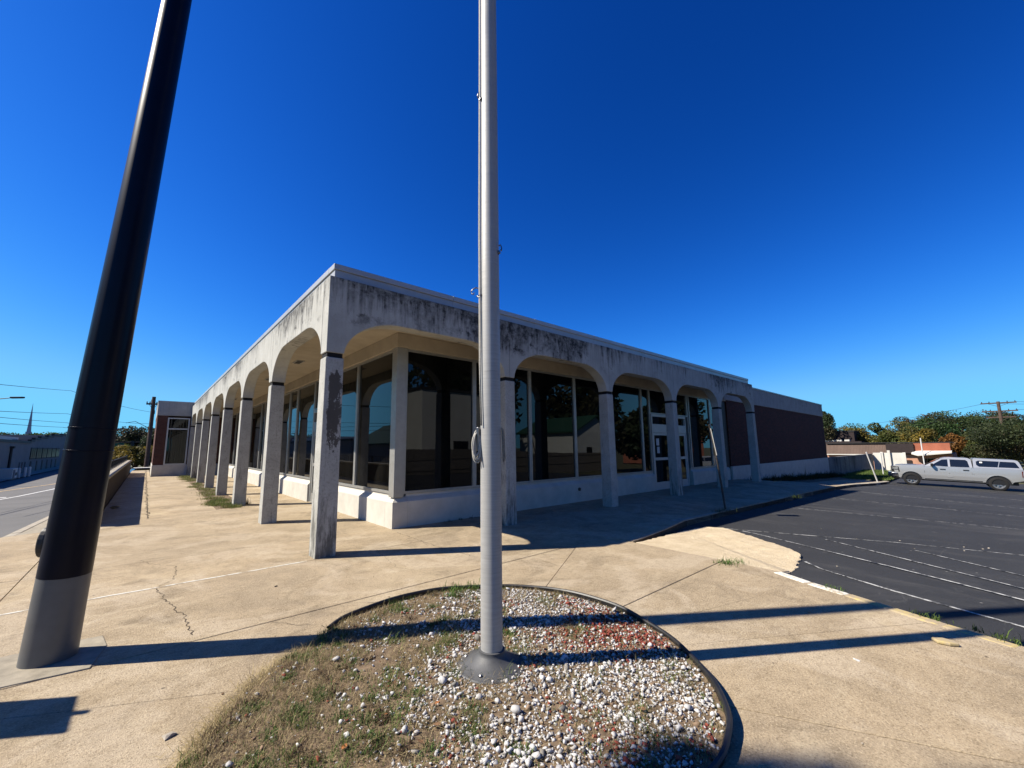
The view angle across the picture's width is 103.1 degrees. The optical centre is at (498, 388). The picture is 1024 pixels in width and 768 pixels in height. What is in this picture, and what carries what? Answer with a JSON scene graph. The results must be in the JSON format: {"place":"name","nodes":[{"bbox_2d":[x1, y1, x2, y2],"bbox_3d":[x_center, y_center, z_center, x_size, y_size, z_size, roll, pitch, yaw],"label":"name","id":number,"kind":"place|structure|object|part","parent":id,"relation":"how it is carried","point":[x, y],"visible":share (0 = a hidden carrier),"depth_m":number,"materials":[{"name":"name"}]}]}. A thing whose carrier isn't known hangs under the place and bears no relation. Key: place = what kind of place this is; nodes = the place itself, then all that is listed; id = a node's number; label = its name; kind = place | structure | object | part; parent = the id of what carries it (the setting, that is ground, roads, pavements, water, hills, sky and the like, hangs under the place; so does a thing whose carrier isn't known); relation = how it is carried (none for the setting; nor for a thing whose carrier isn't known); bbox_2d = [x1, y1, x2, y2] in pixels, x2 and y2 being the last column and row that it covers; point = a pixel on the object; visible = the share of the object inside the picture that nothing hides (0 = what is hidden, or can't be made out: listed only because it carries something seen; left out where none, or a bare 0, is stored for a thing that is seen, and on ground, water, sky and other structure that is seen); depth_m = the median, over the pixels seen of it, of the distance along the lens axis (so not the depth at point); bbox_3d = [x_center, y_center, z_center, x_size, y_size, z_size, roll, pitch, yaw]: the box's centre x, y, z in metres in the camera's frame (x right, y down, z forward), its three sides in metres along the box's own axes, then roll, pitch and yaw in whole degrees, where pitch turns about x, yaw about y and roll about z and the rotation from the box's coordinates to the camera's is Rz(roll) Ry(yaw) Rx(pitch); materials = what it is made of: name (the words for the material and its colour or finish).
{"place":"outdoors","nodes":[
{"label":"outdoors","id":0,"kind":"place"},
{"bbox_2d":[4,516,47,536],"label":"verge","id":1,"kind":"structure","parent":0,"point":[39,528],"depth_m":9.17,"materials":[{"name":"concrete"}]},
{"bbox_2d":[0,470,58,537],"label":"road","id":2,"kind":"structure","parent":0,"point":[25,501],"depth_m":22.36,"materials":[{"name":"grey asphalt"}]},
{"bbox_2d":[0,466,59,480],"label":"pavement","id":3,"kind":"structure","parent":0,"point":[41,471],"depth_m":56.08,"materials":[{"name":"concrete"}]},
{"bbox_2d":[0,468,17,479],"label":"utility cabinet","id":4,"kind":"object","parent":3,"relation":"on","point":[8,473],"visible":0.91,"depth_m":42.06,"materials":[{"name":"white metal"}]},
{"bbox_2d":[17,468,20,477],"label":"bollard","id":5,"kind":"object","parent":3,"relation":"on","point":[19,472],"visible":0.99,"depth_m":44.06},
{"bbox_2d":[23,467,26,476],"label":"bollard","id":6,"kind":"object","parent":3,"relation":"on","point":[24,471],"visible":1,"depth_m":45.58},
{"bbox_2d":[27,467,31,475],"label":"bollard","id":7,"kind":"object","parent":3,"relation":"on","point":[29,471],"visible":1,"depth_m":46.82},
{"bbox_2d":[1,411,63,413],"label":"power line","id":8,"kind":"object","parent":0,"point":[32,412],"visible":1,"depth_m":30.83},
{"bbox_2d":[0,384,69,390],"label":"power line","id":9,"kind":"object","parent":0,"point":[33,387],"visible":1,"depth_m":30.48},
{"bbox_2d":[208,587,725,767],"bbox_3d":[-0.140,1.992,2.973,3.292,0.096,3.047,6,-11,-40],"label":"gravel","id":10,"kind":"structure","parent":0,"point":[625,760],"depth_m":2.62,"materials":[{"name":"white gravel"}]},
{"bbox_2d":[0,470,1023,767],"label":"pavement","id":11,"kind":"structure","parent":0,"point":[190,608],"depth_m":3.70,"materials":[{"name":"concrete"}]},
{"bbox_2d":[16,0,191,668],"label":"lamp pole","id":12,"kind":"object","parent":11,"relation":"on","point":[66,545],"visible":0.87,"depth_m":3.38,"materials":[{"name":"black metal"}]},
{"bbox_2d":[103,460,131,510],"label":"wall","id":13,"kind":"structure","parent":11,"relation":"on","point":[119,474],"depth_m":15.45,"materials":[{"name":"concrete"}]},
{"bbox_2d":[111,455,127,468],"bbox_3d":[-17.489,3.369,18.608,0.044,0.400,26.122,6,-11,-40],"label":"railing","id":14,"kind":"object","parent":13,"relation":"on","point":[116,462],"visible":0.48,"depth_m":19.65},
{"bbox_2d":[162,731,176,740],"bbox_3d":[-1.859,1.951,2.292,0.047,0.019,0.065,-4,-9,25],"label":"stone","id":15,"kind":"object","parent":11,"relation":"on","point":[168,735],"visible":1,"depth_m":2.28,"materials":[{"name":"white stone"}]},
{"bbox_2d":[186,478,231,509],"bbox_3d":[-13.423,4.351,18.267,0.790,0.001,19.100,6,-11,-40],"label":"planting strip","id":16,"kind":"object","parent":11,"relation":"on","point":[215,507],"visible":0.29,"depth_m":14.35,"materials":[{"name":"plant"}]},
{"bbox_2d":[174,475,248,508],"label":"grass","id":17,"kind":"structure","parent":16,"relation":"on","point":[211,502],"depth_m":12.86,"materials":[{"name":"green plant"}]},
{"bbox_2d":[166,582,738,767],"bbox_3d":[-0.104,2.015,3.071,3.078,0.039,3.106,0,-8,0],"label":"gravel bed soil","id":18,"kind":"structure","parent":11,"relation":"on","point":[555,729],"depth_m":2.49,"materials":[{"name":"grey gravel"}]},
{"bbox_2d":[144,636,316,767],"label":"rim straw","id":19,"kind":"object","parent":18,"relation":"on","point":[234,697],"visible":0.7,"depth_m":2.46,"materials":[{"name":"beige plant"}]},
{"bbox_2d":[194,591,479,767],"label":"brown clumps","id":20,"kind":"object","parent":18,"relation":"on","point":[375,708],"visible":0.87,"depth_m":2.34,"materials":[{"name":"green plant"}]},
{"bbox_2d":[222,602,538,767],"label":"clover clumps","id":21,"kind":"object","parent":18,"relation":"on","point":[296,705],"visible":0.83,"depth_m":2.42,"materials":[{"name":"green plant"}]},
{"bbox_2d":[433,577,480,598],"bbox_3d":[-0.445,2.152,4.464,0.519,0.152,0.597,-3,-9,18],"label":"weed","id":22,"kind":"object","parent":18,"relation":"on","point":[462,588],"visible":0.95,"depth_m":4.48,"materials":[{"name":"green plant"}]},
{"bbox_2d":[457,0,525,684],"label":"flagpole","id":23,"kind":"object","parent":18,"relation":"on","point":[491,655],"visible":0.94,"depth_m":3.15,"materials":[{"name":"metal"}]},
{"bbox_2d":[150,263,829,558],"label":"arcade building","id":24,"kind":"structure","parent":11,"relation":"on","point":[331,391],"depth_m":10.90,"materials":[{"name":"concrete"}]},
{"bbox_2d":[163,418,189,464],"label":"window","id":25,"kind":"structure","parent":24,"relation":"in","point":[177,434],"depth_m":25.63,"materials":[{"name":"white glass"}]},
{"bbox_2d":[229,413,236,464],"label":"window","id":26,"kind":"structure","parent":24,"relation":"in","point":[234,416],"depth_m":24.98,"materials":[{"name":"glass"}]},
{"bbox_2d":[232,412,239,465],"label":"window","id":27,"kind":"structure","parent":24,"relation":"in","point":[237,416],"depth_m":24.06,"materials":[{"name":"glass"}]},
{"bbox_2d":[248,403,261,469],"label":"window","id":28,"kind":"structure","parent":24,"relation":"in","point":[256,413],"depth_m":19.80,"materials":[{"name":"glass"}]},
{"bbox_2d":[257,402,265,470],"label":"window","id":29,"kind":"structure","parent":24,"relation":"in","point":[264,403],"depth_m":18.68,"materials":[{"name":"glass"}]},
{"bbox_2d":[261,401,267,470],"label":"window","id":30,"kind":"structure","parent":24,"relation":"in","point":[266,401],"depth_m":18.22,"materials":[{"name":"glass"}]},
{"bbox_2d":[280,391,290,474],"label":"window","id":31,"kind":"structure","parent":24,"relation":"in","point":[286,410],"depth_m":15.52,"materials":[{"name":"glass"}]},
{"bbox_2d":[285,389,297,475],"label":"window","id":32,"kind":"structure","parent":24,"relation":"in","point":[294,394],"depth_m":14.80,"materials":[{"name":"glass"}]},
{"bbox_2d":[293,381,315,478],"bbox_3d":[-6.450,1.391,13.571,0.095,3.081,1.990,6,-11,-40],"label":"window","id":33,"kind":"structure","parent":24,"relation":"in","point":[306,394],"depth_m":13.62,"materials":[{"name":"glass"}]},
{"bbox_2d":[309,410,316,502],"bbox_3d":[-5.148,1.965,11.916,0.150,2.810,1.940,6,-11,-40],"label":"entrance door","id":34,"kind":"structure","parent":24,"relation":"in","point":[315,411],"depth_m":12.53,"materials":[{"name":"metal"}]},
{"bbox_2d":[314,380,318,409],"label":"window","id":35,"kind":"structure","parent":24,"relation":"in","point":[317,382],"depth_m":12.89,"materials":[{"name":"glass"}]},
{"bbox_2d":[338,364,357,486],"bbox_3d":[-3.991,0.965,10.728,0.095,3.081,1.416,6,-11,-40],"label":"window","id":36,"kind":"structure","parent":24,"relation":"in","point":[350,375],"depth_m":10.64,"materials":[{"name":"glass"}]},
{"bbox_2d":[353,350,392,493],"bbox_3d":[-2.874,0.771,9.436,0.095,3.081,2.015,6,-11,-40],"label":"window","id":37,"kind":"structure","parent":24,"relation":"in","point":[374,387],"depth_m":9.44,"materials":[{"name":"glass"}]},
{"bbox_2d":[404,349,474,493],"bbox_3d":[-1.315,0.733,9.259,1.860,3.081,0.095,6,-11,-40],"label":"window","id":38,"kind":"structure","parent":24,"relation":"in","point":[440,418],"depth_m":9.22,"materials":[{"name":"glass"}]},
{"bbox_2d":[475,360,531,487],"bbox_3d":[0.119,0.896,10.475,1.906,3.081,0.095,6,-11,-40],"label":"window","id":39,"kind":"structure","parent":24,"relation":"in","point":[521,379],"depth_m":10.85,"materials":[{"name":"glass"}]},
{"bbox_2d":[530,369,576,482],"bbox_3d":[1.574,1.061,11.709,1.916,3.081,0.095,6,-11,-40],"label":"window","id":40,"kind":"structure","parent":24,"relation":"in","point":[552,396],"depth_m":11.68,"materials":[{"name":"glass"}]},
{"bbox_2d":[574,377,601,478],"bbox_3d":[3.041,1.227,12.952,1.936,3.081,0.095,6,-11,-40],"label":"window","id":41,"kind":"structure","parent":24,"relation":"in","point":[587,419],"depth_m":12.73,"materials":[{"name":"glass"}]},
{"bbox_2d":[612,383,644,474],"bbox_3d":[4.492,1.392,14.183,1.876,3.081,0.095,6,-11,-40],"label":"window","id":42,"kind":"structure","parent":24,"relation":"in","point":[629,444],"depth_m":14.21,"materials":[{"name":"glass"}]},
{"bbox_2d":[640,387,652,472],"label":"window","id":43,"kind":"structure","parent":24,"relation":"in","point":[648,457],"depth_m":14.99,"materials":[{"name":"glass"}]},
{"bbox_2d":[648,389,665,414],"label":"window","id":44,"kind":"structure","parent":24,"relation":"in","point":[657,402],"depth_m":15.71,"materials":[{"name":"glass"}]},
{"bbox_2d":[650,414,689,489],"bbox_3d":[6.732,2.445,15.925,2.745,2.810,0.150,6,-11,-40],"label":"entrance door","id":45,"kind":"structure","parent":24,"relation":"in","point":[658,422],"depth_m":15.56,"materials":[{"name":"white metal"}]},
{"bbox_2d":[676,394,686,416],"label":"window","id":46,"kind":"structure","parent":24,"relation":"in","point":[681,399],"depth_m":17.02,"materials":[{"name":"glass"}]},
{"bbox_2d":[685,395,692,468],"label":"window","id":47,"kind":"structure","parent":24,"relation":"in","point":[687,419],"depth_m":17.10,"materials":[{"name":"glass"}]},
{"bbox_2d":[688,395,713,467],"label":"window","id":48,"kind":"structure","parent":24,"relation":"in","point":[699,413],"depth_m":17.92,"materials":[{"name":"glass"}]},
{"bbox_2d":[709,400,715,466],"bbox_3d":[10.100,2.029,18.938,1.116,3.081,0.095,6,-11,-40],"label":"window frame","id":49,"kind":"structure","parent":24,"relation":"in","point":[710,407],"depth_m":18.72,"materials":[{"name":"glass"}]},
{"bbox_2d":[327,584,732,767],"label":"bed edging","id":50,"kind":"object","parent":11,"relation":"on","point":[718,761],"visible":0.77,"depth_m":3.68,"materials":[{"name":"plastic"}]},
{"bbox_2d":[708,425,725,508],"bbox_3d":[5.769,2.087,10.712,0.736,2.282,0.135,6,-11,-40],"label":"leaning sign","id":51,"kind":"object","parent":11,"relation":"on","point":[717,467],"visible":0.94,"depth_m":10.77,"materials":[{"name":"metal"}]},
{"bbox_2d":[636,527,800,574],"bbox_3d":[4.057,2.724,7.024,3.102,0.250,2.243,6,-11,-40],"label":"ramp apron","id":52,"kind":"object","parent":11,"relation":"attached to","point":[718,543],"visible":0.67,"depth_m":6.73,"materials":[{"name":"concrete"}]},
{"bbox_2d":[713,556,745,566],"bbox_3d":[3.180,2.325,5.564,0.491,0.125,0.350,0,-8,-6],"label":"weed","id":53,"kind":"object","parent":11,"relation":"on","point":[734,560],"visible":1,"depth_m":5.57,"materials":[{"name":"green plant"}]},
{"bbox_2d":[673,481,889,524],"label":"kerb","id":54,"kind":"structure","parent":11,"relation":"on","point":[786,500],"depth_m":12.34,"materials":[{"name":"concrete"}]},
{"bbox_2d":[711,494,801,512],"bbox_3d":[7.204,3.063,11.147,5.012,0.184,0.518,5,-10,-34],"label":"kerb weed","id":55,"kind":"object","parent":54,"relation":"on","point":[721,511],"visible":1,"depth_m":9.89,"materials":[{"name":"green plant"}]},
{"bbox_2d":[865,452,877,481],"bbox_3d":[23.972,5.026,26.091,0.658,1.951,0.078,1,-8,-10],"label":"marker post","id":56,"kind":"object","parent":54,"relation":"on","point":[871,466],"visible":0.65,"depth_m":26.07,"materials":[{"name":"white metal"}]},
{"bbox_2d":[794,477,847,482],"bbox_3d":[18.798,5.579,24.747,16.400,0.610,1.470,6,-11,-40],"label":"side bed","id":57,"kind":"object","parent":11,"relation":"on","point":[821,479],"visible":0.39,"depth_m":25.53,"materials":[{"name":"soil"}]},
{"bbox_2d":[744,468,847,481],"bbox_3d":[19.320,5.230,25.434,18.494,1.288,2.383,6,-11,-40],"label":"wing scrub","id":58,"kind":"object","parent":57,"relation":"on","point":[792,477],"visible":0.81,"depth_m":24.32,"materials":[{"name":"green plant"}]},
{"bbox_2d":[774,572,1017,647],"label":"painted kerb","id":59,"kind":"structure","parent":11,"relation":"on","point":[929,620],"depth_m":3.88,"materials":[{"name":"white paint"}]},
{"bbox_2d":[824,584,845,591],"bbox_3d":[3.765,2.212,4.563,0.178,0.056,0.271,-1,-8,4],"label":"weed","id":60,"kind":"object","parent":59,"relation":"on","point":[834,587],"visible":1,"depth_m":4.56,"materials":[{"name":"green plant"}]},
{"bbox_2d":[909,609,1021,645],"bbox_3d":[4.065,2.055,3.567,0.264,0.079,0.727,4,-9,-27],"label":"weed","id":61,"kind":"object","parent":59,"relation":"on","point":[977,629],"visible":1,"depth_m":3.47,"materials":[{"name":"green plant"}]},
{"bbox_2d":[931,637,958,646],"bbox_3d":[3.609,2.041,3.283,0.132,0.026,0.105,-2,-8,11],"label":"broken block","id":62,"kind":"object","parent":11,"relation":"on","point":[943,641],"depth_m":3.27,"materials":[{"name":"yellow paint"}]},
{"bbox_2d":[0,457,1023,494],"bbox_3d":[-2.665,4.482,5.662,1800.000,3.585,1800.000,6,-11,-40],"label":"ground","id":63,"kind":"structure","parent":0,"point":[141,466],"depth_m":57.20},
{"bbox_2d":[0,397,24,398],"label":"street light","id":64,"kind":"object","parent":63,"relation":"on","point":[13,398],"visible":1,"depth_m":34.80,"materials":[{"name":"grey metal"}]},
{"bbox_2d":[0,432,38,434],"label":"tree","id":65,"kind":"object","parent":63,"relation":"on","point":[4,433],"visible":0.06,"depth_m":108.38,"materials":[{"name":"green plant"}]},
{"bbox_2d":[25,406,32,434],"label":"church","id":66,"kind":"structure","parent":63,"relation":"on","point":[28,431],"depth_m":149.67,"materials":[{"name":"grey"}]},
{"bbox_2d":[0,434,66,472],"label":"grey warehouse","id":67,"kind":"structure","parent":63,"relation":"on","point":[37,452],"depth_m":57.28,"materials":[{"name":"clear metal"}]},
{"bbox_2d":[29,448,36,459],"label":"window","id":68,"kind":"structure","parent":67,"relation":"in","point":[33,450],"depth_m":56.25,"materials":[{"name":"grey glass"}]},
{"bbox_2d":[35,448,41,458],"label":"window","id":69,"kind":"structure","parent":67,"relation":"in","point":[39,450],"depth_m":59.36,"materials":[{"name":"grey glass"}]},
{"bbox_2d":[41,448,46,458],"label":"window","id":70,"kind":"structure","parent":67,"relation":"in","point":[44,451],"depth_m":62.34,"materials":[{"name":"grey glass"}]},
{"bbox_2d":[46,448,51,457],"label":"window","id":71,"kind":"structure","parent":67,"relation":"in","point":[49,450],"depth_m":65.48,"materials":[{"name":"grey glass"}]},
{"bbox_2d":[51,448,55,457],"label":"window","id":72,"kind":"structure","parent":67,"relation":"in","point":[53,452],"depth_m":68.51,"materials":[{"name":"grey glass"}]},
{"bbox_2d":[55,448,59,456],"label":"window","id":73,"kind":"structure","parent":67,"relation":"in","point":[57,449],"depth_m":71.59,"materials":[{"name":"grey glass"}]},
{"bbox_2d":[28,432,66,434],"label":"tree","id":74,"kind":"object","parent":63,"relation":"on","point":[50,433],"visible":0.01,"depth_m":109.25,"materials":[{"name":"green plant"}]},
{"bbox_2d":[5,467,130,536],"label":"street kerb","id":75,"kind":"structure","parent":63,"relation":"on","point":[17,532],"depth_m":9.43,"materials":[{"name":"concrete"}]},
{"bbox_2d":[115,425,147,446],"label":"tree","id":76,"kind":"object","parent":63,"relation":"on","point":[131,434],"visible":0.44,"depth_m":97.38,"materials":[{"name":"green plant"}]},
{"bbox_2d":[112,444,152,467],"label":"tree","id":77,"kind":"object","parent":63,"relation":"on","point":[136,455],"visible":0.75,"depth_m":48.19,"materials":[{"name":"green plant"}]},
{"bbox_2d":[130,467,149,472],"bbox_3d":[-33.793,8.336,39.370,1.800,1.490,4.279,-7,-10,39],"label":"car","id":78,"kind":"object","parent":63,"relation":"on","point":[140,468],"visible":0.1,"depth_m":38.58,"materials":[{"name":"white metal"}]},
{"bbox_2d":[127,397,157,466],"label":"utility pole","id":79,"kind":"object","parent":63,"relation":"on","point":[153,403],"visible":0.81,"depth_m":44.94,"materials":[{"name":"brown wood"}]},
{"bbox_2d":[138,428,154,466],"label":"tree","id":80,"kind":"object","parent":63,"relation":"on","point":[143,442],"visible":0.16,"depth_m":58.23,"materials":[{"name":"green plant"}]},
{"bbox_2d":[822,411,836,440],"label":"tree","id":81,"kind":"object","parent":63,"relation":"on","point":[829,426],"visible":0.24,"depth_m":74.66,"materials":[{"name":"green plant"}]},
{"bbox_2d":[825,430,866,456],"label":"flat block","id":82,"kind":"structure","parent":63,"relation":"on","point":[849,436],"depth_m":74.15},
{"bbox_2d":[827,454,874,480],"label":"retaining wall","id":83,"kind":"structure","parent":63,"relation":"on","point":[846,464],"depth_m":37.17,"materials":[{"name":"grey concrete"}]},
{"bbox_2d":[836,423,870,434],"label":"tree","id":84,"kind":"object","parent":63,"relation":"on","point":[849,424],"visible":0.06,"depth_m":92.03,"materials":[{"name":"green plant"}]},
{"bbox_2d":[838,426,872,442],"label":"tree","id":85,"kind":"object","parent":63,"relation":"on","point":[860,436],"visible":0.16,"depth_m":76.11,"materials":[{"name":"green plant"}]},
{"bbox_2d":[866,419,908,443],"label":"tree","id":86,"kind":"object","parent":63,"relation":"on","point":[886,435],"visible":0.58,"depth_m":73.74,"materials":[{"name":"green plant"}]},
{"bbox_2d":[873,450,906,470],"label":"white wall","id":87,"kind":"structure","parent":63,"relation":"on","point":[889,459],"depth_m":44.45,"materials":[{"name":"white concrete"}]},
{"bbox_2d":[826,438,956,467],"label":"mansard shop","id":88,"kind":"structure","parent":63,"relation":"on","point":[917,452],"depth_m":51.07,"materials":[{"name":"orange brick"}]},
{"bbox_2d":[897,426,937,443],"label":"tree","id":89,"kind":"object","parent":63,"relation":"on","point":[913,434],"visible":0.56,"depth_m":68.52,"materials":[{"name":"green plant"}]},
{"bbox_2d":[893,412,958,431],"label":"tree","id":90,"kind":"object","parent":63,"relation":"on","point":[935,417],"visible":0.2,"depth_m":89.13,"materials":[{"name":"green plant"}]},
{"bbox_2d":[901,416,962,441],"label":"tree","id":91,"kind":"object","parent":63,"relation":"on","point":[942,430],"visible":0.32,"depth_m":76.60,"materials":[{"name":"green plant"}]},
{"bbox_2d":[938,433,967,456],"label":"tree","id":92,"kind":"object","parent":63,"relation":"on","point":[956,445],"visible":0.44,"depth_m":69.13,"materials":[{"name":"brown plant"}]},
{"bbox_2d":[932,409,996,458],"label":"tree","id":93,"kind":"object","parent":63,"relation":"on","point":[959,418],"visible":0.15,"depth_m":87.32,"materials":[{"name":"green plant"}]},
{"bbox_2d":[958,431,992,457],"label":"tree","id":94,"kind":"object","parent":63,"relation":"on","point":[969,442],"visible":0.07,"depth_m":68.14,"materials":[{"name":"green plant"}]},
{"bbox_2d":[959,413,1020,434],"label":"tree","id":95,"kind":"object","parent":63,"relation":"on","point":[982,420],"visible":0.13,"depth_m":76.06,"materials":[{"name":"green plant"}]},
{"bbox_2d":[961,418,1023,466],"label":"tree","id":96,"kind":"object","parent":63,"relation":"on","point":[998,444],"visible":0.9,"depth_m":44.27,"materials":[{"name":"green plant"}]},
{"bbox_2d":[962,411,1023,424],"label":"tree","id":97,"kind":"object","parent":63,"relation":"on","point":[1017,414],"visible":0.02,"depth_m":88.16,"materials":[{"name":"green plant"}]},
{"bbox_2d":[980,400,1017,434],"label":"utility pole","id":98,"kind":"object","parent":63,"relation":"on","point":[1000,411],"visible":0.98,"depth_m":59.68,"materials":[{"name":"brown wood"}]},
{"bbox_2d":[0,0,1023,436],"label":"sky","id":99,"kind":"structure","parent":0,"point":[816,201],"materials":[{"name":"blue"}]},
{"bbox_2d":[673,477,1023,646],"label":"parking lot","id":100,"kind":"structure","parent":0,"point":[939,527],"depth_m":7.41,"materials":[{"name":"grey asphalt"}]},
{"bbox_2d":[888,454,1023,490],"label":"pickup truck","id":101,"kind":"object","parent":100,"relation":"on","point":[1000,474],"visible":1,"depth_m":25.23,"materials":[{"name":"silver metal"}]},
{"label":"window","id":102,"kind":"part","parent":101,"relation":"part of","materials":[{"name":"black glass"}]},
{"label":"window","id":103,"kind":"part","parent":101,"relation":"part of","materials":[{"name":"black glass"}]},
{"bbox_2d":[848,470,892,480],"bbox_3d":[31.380,7.173,34.139,15.100,0.108,3.350,6,-11,-40],"label":"lawn patch","id":104,"kind":"object","parent":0,"point":[869,475],"visible":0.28,"depth_m":32.23,"materials":[{"name":"green plant"}]},
{"bbox_2d":[841,469,893,479],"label":"lawn grass","id":105,"kind":"structure","parent":104,"relation":"on","point":[866,476],"depth_m":32.51,"materials":[{"name":"green plant"}]}
]}

